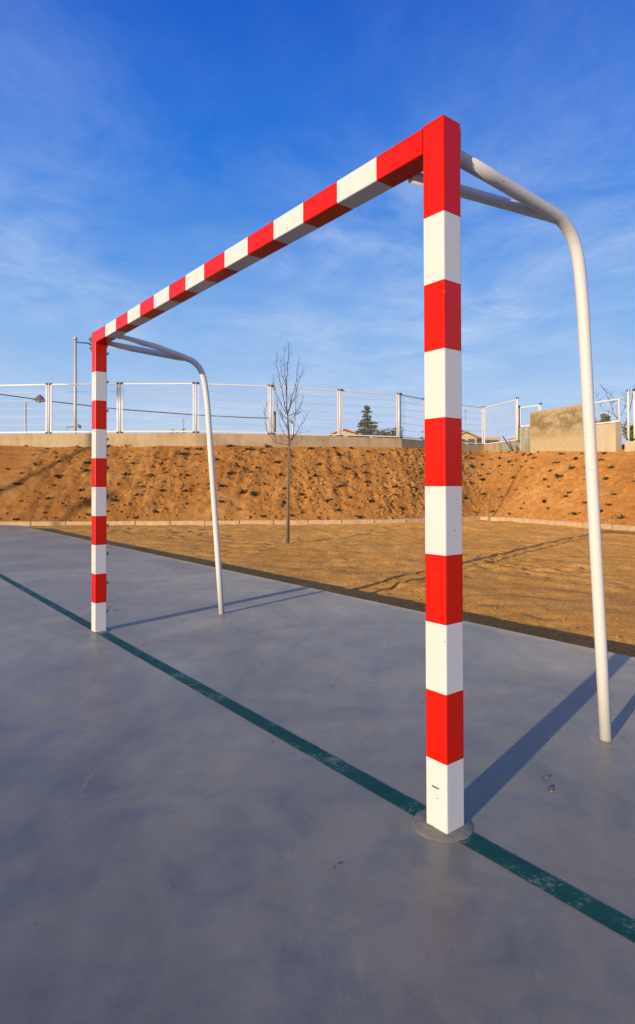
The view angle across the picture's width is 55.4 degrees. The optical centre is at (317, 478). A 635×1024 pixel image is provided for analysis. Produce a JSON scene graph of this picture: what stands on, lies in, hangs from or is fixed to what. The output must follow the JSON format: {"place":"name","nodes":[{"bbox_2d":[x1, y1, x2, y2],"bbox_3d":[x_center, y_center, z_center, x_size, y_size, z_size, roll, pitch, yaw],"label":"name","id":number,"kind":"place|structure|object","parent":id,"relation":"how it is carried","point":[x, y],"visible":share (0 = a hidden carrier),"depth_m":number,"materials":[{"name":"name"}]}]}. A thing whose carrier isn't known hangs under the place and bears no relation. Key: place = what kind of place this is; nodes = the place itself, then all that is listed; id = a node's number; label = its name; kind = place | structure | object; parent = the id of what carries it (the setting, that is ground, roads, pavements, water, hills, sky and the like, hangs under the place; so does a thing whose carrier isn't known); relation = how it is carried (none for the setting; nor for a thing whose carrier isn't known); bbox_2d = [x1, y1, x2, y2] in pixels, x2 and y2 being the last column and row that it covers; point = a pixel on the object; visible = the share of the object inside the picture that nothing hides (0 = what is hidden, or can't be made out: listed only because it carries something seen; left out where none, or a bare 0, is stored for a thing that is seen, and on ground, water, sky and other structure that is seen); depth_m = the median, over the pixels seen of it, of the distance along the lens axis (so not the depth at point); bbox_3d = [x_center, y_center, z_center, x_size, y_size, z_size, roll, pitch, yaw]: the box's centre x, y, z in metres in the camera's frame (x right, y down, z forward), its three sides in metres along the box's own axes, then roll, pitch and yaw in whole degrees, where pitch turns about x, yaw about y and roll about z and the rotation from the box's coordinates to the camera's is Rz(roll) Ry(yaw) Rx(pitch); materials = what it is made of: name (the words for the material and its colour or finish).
{"place":"outdoors","nodes":[
{"label":"outdoors","id":0,"kind":"place"},
{"bbox_2d":[24,395,44,433],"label":"street lamp","id":1,"kind":"object","parent":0,"point":[39,397],"visible":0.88,"depth_m":42.00,"materials":[{"name":"metal"}]},
{"bbox_2d":[0,525,634,1023],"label":"court","id":2,"kind":"object","parent":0,"point":[132,787],"visible":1,"depth_m":1.84,"materials":[{"name":"concrete"}]},
{"bbox_2d":[85,628,110,633],"bbox_3d":[-1.522,1.055,4.204,0.173,0.004,0.178,0,-1,-38],"label":"mortar collar","id":3,"kind":"object","parent":2,"relation":"on","point":[90,631],"visible":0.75,"depth_m":4.18,"materials":[{"name":"grey concrete"}]},
{"bbox_2d":[213,612,231,615],"bbox_3d":[-0.753,1.060,4.766,0.147,0.003,0.158,0,-1,-38],"label":"mortar collar","id":4,"kind":"object","parent":2,"relation":"on","point":[225,613],"visible":0.88,"depth_m":4.73,"materials":[{"name":"concrete"}]},
{"bbox_2d":[0,574,634,942],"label":"painted goal line","id":5,"kind":"object","parent":2,"relation":"on","point":[604,915],"visible":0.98,"depth_m":1.96,"materials":[{"name":"green paint"}]},
{"bbox_2d":[91,115,611,833],"bbox_3d":[-0.203,0.003,3.304,1.029,2.082,3.160,0,-1,-38],"label":"handball goal","id":6,"kind":"object","parent":2,"relation":"on","point":[431,159],"visible":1,"depth_m":1.82,"materials":[{"name":"red metal"}]},
{"bbox_2d":[412,809,473,842],"bbox_3d":[0.367,1.020,1.789,0.186,0.006,0.191,0,-1,-38],"label":"mortar collar","id":7,"kind":"object","parent":2,"relation":"on","point":[422,827],"visible":0.6,"depth_m":1.75,"materials":[{"name":"grey concrete"}]},
{"bbox_2d":[590,733,629,747],"bbox_3d":[1.148,1.026,2.378,0.152,0.003,0.142,0,-1,-38],"label":"mortar collar","id":8,"kind":"object","parent":2,"relation":"on","point":[617,741],"visible":0.83,"depth_m":2.36,"materials":[{"name":"concrete"}]},
{"bbox_2d":[0,445,634,525],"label":"earth bank","id":9,"kind":"structure","parent":0,"point":[17,460],"depth_m":19.20,"materials":[{"name":"orange soil"}]},
{"bbox_2d":[0,433,500,452],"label":"concrete wall","id":10,"kind":"structure","parent":9,"relation":"on","point":[132,439],"depth_m":21.09,"materials":[{"name":"beige concrete"}]},
{"bbox_2d":[0,382,518,444],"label":"fence","id":11,"kind":"object","parent":10,"relation":"on","point":[339,411],"visible":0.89,"depth_m":21.59,"materials":[{"name":"metal"}]},
{"bbox_2d":[5,445,634,528],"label":"bank clods","id":12,"kind":"object","parent":9,"relation":"on","point":[477,509],"visible":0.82,"depth_m":19.57,"materials":[{"name":"orange soil"}]},
{"bbox_2d":[8,446,634,524],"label":"bank rubble","id":13,"kind":"object","parent":9,"relation":"on","point":[420,493],"visible":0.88,"depth_m":19.24,"materials":[{"name":"stone"}]},
{"bbox_2d":[0,0,634,443],"label":"sky","id":14,"kind":"structure","parent":0,"point":[142,141],"materials":[{"name":"blue"}]},
{"bbox_2d":[30,520,634,656],"bbox_3d":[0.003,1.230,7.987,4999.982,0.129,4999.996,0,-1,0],"label":"ground","id":15,"kind":"structure","parent":0,"point":[542,602],"depth_m":8.84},
{"bbox_2d":[263,340,309,543],"bbox_3d":[-0.596,-0.734,11.929,1.022,4.006,0.867,0,-1,0],"label":"bare sapling","id":16,"kind":"object","parent":15,"relation":"on","point":[288,497],"visible":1,"depth_m":11.84,"materials":[{"name":"brown plant"}]},
{"bbox_2d":[0,516,634,530],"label":"kerb","id":17,"kind":"structure","parent":15,"relation":"on","point":[389,521],"depth_m":17.59,"materials":[{"name":"concrete"}]},
{"bbox_2d":[55,525,632,637],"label":"sand clods","id":18,"kind":"object","parent":15,"relation":"on","point":[345,537],"visible":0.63,"depth_m":11.43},
{"bbox_2d":[64,528,633,633],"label":"sand pebbles","id":19,"kind":"object","parent":15,"relation":"on","point":[384,570],"visible":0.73,"depth_m":8.21,"materials":[{"name":"stone"}]},
{"bbox_2d":[329,428,358,436],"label":"house","id":20,"kind":"structure","parent":0,"point":[351,432],"depth_m":60.06,"materials":[{"name":"orange tile"}]},
{"bbox_2d":[380,427,404,437],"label":"shrub","id":21,"kind":"object","parent":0,"point":[391,432],"visible":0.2,"depth_m":44.22,"materials":[{"name":"green plant"}]},
{"bbox_2d":[462,410,479,444],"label":"house","id":22,"kind":"structure","parent":0,"point":[473,439],"depth_m":60.05,"materials":[{"name":"tile"}]},
{"bbox_2d":[477,436,501,444],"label":"house","id":23,"kind":"structure","parent":0,"point":[492,440],"depth_m":62.00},
{"bbox_3d":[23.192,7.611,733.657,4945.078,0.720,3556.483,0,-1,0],"label":"upper ground","id":24,"kind":"structure","parent":0,"visible":0},
{"bbox_2d":[73,337,91,433],"bbox_3d":[-11.411,-3.997,30.051,1.427,6.193,0.440,0,-1,0],"label":"lamp post","id":25,"kind":"object","parent":24,"relation":"on","point":[75,382],"visible":0.57,"depth_m":30.01,"materials":[{"name":"metal"}]},
{"bbox_2d":[354,405,378,436],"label":"cedar tree","id":26,"kind":"object","parent":24,"relation":"on","point":[361,431],"visible":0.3,"depth_m":49.86,"materials":[{"name":"green plant"}]},
{"bbox_2d":[373,428,385,437],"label":"shrub","id":27,"kind":"object","parent":24,"relation":"on","point":[377,433],"visible":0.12,"depth_m":46.05,"materials":[{"name":"green plant"}]},
{"bbox_2d":[501,441,518,450],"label":"concrete wall","id":28,"kind":"structure","parent":24,"relation":"on","point":[506,447],"depth_m":25.36,"materials":[{"name":"grey paint"}]},
{"bbox_2d":[518,426,529,450],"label":"concrete wall","id":29,"kind":"structure","parent":24,"relation":"on","point":[524,437],"depth_m":24.90,"materials":[{"name":"grey paint"}]},
{"bbox_2d":[518,403,541,426],"bbox_3d":[8.713,-2.590,24.833,0.098,0.935,1.092,0,-1,-37],"label":"fence","id":30,"kind":"object","parent":29,"relation":"on","point":[520,416],"visible":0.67,"depth_m":25.00,"materials":[{"name":"metal"}]},
{"bbox_2d":[530,404,583,452],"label":"concrete wall","id":31,"kind":"structure","parent":24,"relation":"on","point":[558,429],"depth_m":20.93,"materials":[{"name":"beige concrete"}]},
{"bbox_2d":[600,413,610,423],"bbox_3d":[15.695,-2.269,33.104,1.727,2.662,1.478,0,-1,0],"label":"conifer","id":32,"kind":"object","parent":24,"relation":"on","point":[607,417],"visible":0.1,"depth_m":32.90,"materials":[{"name":"green plant"}]},
{"bbox_2d":[596,423,621,451],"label":"concrete wall","id":33,"kind":"structure","parent":24,"relation":"on","point":[608,437],"depth_m":19.04,"materials":[{"name":"beige concrete"}]},
{"bbox_2d":[594,398,620,423],"bbox_3d":[9.170,-2.152,19.408,0.100,0.785,1.191,0,-1,-23],"label":"short fence","id":34,"kind":"object","parent":33,"relation":"on","point":[618,414],"visible":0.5,"depth_m":19.16,"materials":[{"name":"metal"}]},
{"bbox_2d":[596,382,633,440],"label":"bare tree","id":35,"kind":"object","parent":24,"relation":"on","point":[623,428],"visible":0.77,"depth_m":24.12,"materials":[{"name":"brown plant"}]},
{"bbox_2d":[622,423,632,440],"bbox_3d":[12.651,-1.695,24.032,1.094,1.325,1.158,-1,-1,26],"label":"shrub","id":36,"kind":"object","parent":24,"relation":"on","point":[631,432],"visible":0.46,"depth_m":24.08,"materials":[{"name":"green plant"}]},
{"bbox_2d":[625,441,634,451],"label":"concrete wall","id":37,"kind":"structure","parent":24,"relation":"on","point":[629,446],"depth_m":18.41,"materials":[{"name":"beige concrete"}]},
{"bbox_2d":[626,389,634,440],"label":"tall fence","id":38,"kind":"object","parent":37,"relation":"on","point":[628,414],"visible":0.96,"depth_m":18.61,"materials":[{"name":"metal"}]},
{"bbox_3d":[-22.935,-3.219,33.042,0.200,4.778,0.200,0,-1,0],"label":"utility pole","id":39,"kind":"object","parent":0,"visible":0},
{"bbox_2d":[0,394,271,418],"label":"overhead cable","id":40,"kind":"object","parent":39,"relation":"attached to","point":[126,409],"visible":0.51,"depth_m":37.39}
]}

